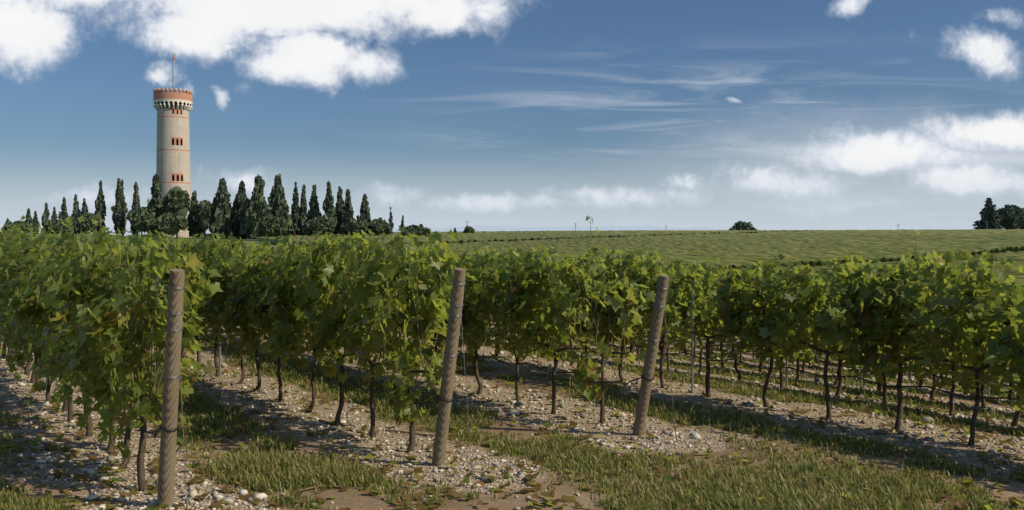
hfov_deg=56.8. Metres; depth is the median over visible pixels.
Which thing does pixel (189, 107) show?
tower corbels
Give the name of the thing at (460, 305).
post wires
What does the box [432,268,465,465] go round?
end post
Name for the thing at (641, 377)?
post drip tie
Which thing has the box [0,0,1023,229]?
sky
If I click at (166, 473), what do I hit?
end post
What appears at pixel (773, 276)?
vines
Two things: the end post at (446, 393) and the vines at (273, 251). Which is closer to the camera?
the end post at (446, 393)
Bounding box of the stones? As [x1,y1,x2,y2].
[0,327,1023,509]
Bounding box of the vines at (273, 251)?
[0,224,813,349]
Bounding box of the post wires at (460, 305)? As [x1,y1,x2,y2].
[444,281,473,476]
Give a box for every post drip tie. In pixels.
[153,425,178,437]
[425,395,453,407]
[625,375,654,385]
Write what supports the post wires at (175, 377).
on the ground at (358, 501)
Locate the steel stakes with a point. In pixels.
(692, 353)
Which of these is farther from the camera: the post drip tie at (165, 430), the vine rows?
the vine rows
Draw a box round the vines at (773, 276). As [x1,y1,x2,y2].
[5,240,1015,300]
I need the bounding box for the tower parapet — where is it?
[153,88,192,101]
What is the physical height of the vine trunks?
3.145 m
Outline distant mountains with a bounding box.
[0,225,727,235]
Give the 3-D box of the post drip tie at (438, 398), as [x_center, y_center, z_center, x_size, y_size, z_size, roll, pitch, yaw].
[-0.604,1.245,8.008,0.139,0.145,0.348,0,1,-28]
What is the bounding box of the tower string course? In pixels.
[153,99,192,103]
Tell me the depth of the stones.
9.28 m
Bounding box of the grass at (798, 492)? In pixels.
[0,316,1023,509]
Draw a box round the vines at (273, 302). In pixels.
[0,215,1023,431]
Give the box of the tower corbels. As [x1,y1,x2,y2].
[153,100,192,111]
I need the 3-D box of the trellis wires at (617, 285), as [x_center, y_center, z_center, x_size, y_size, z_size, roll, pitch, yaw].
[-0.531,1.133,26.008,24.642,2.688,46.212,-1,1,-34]
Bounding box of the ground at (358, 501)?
[0,235,1023,509]
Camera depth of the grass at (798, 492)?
8.16 m
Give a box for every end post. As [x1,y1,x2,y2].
[157,269,184,507]
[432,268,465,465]
[632,274,668,435]
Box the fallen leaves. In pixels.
[0,337,1023,509]
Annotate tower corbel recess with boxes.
[156,101,190,109]
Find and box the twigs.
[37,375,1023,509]
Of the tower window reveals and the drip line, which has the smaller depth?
the drip line
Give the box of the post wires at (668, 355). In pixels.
[648,285,677,443]
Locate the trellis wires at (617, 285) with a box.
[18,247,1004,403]
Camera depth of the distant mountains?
8970.34 m
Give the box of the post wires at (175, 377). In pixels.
[163,283,187,509]
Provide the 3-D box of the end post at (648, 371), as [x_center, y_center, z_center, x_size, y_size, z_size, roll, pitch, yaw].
[1.319,1.125,9.148,0.115,1.886,0.540,-1,1,-35]
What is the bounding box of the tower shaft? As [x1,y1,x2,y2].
[156,108,190,236]
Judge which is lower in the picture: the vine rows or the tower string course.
the vine rows
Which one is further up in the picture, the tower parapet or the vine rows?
the tower parapet
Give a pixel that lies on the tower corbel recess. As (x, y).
(171, 104)
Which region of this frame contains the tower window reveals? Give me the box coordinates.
[172,109,182,180]
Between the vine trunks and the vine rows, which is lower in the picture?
the vine trunks
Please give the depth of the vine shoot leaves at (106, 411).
7.83 m
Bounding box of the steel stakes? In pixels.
[46,289,989,396]
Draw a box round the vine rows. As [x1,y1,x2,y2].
[124,229,1023,285]
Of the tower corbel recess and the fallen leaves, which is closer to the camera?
the fallen leaves
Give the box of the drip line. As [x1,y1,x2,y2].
[0,315,1021,434]
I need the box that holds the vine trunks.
[0,320,1021,491]
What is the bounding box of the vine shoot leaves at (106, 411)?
[0,216,924,458]

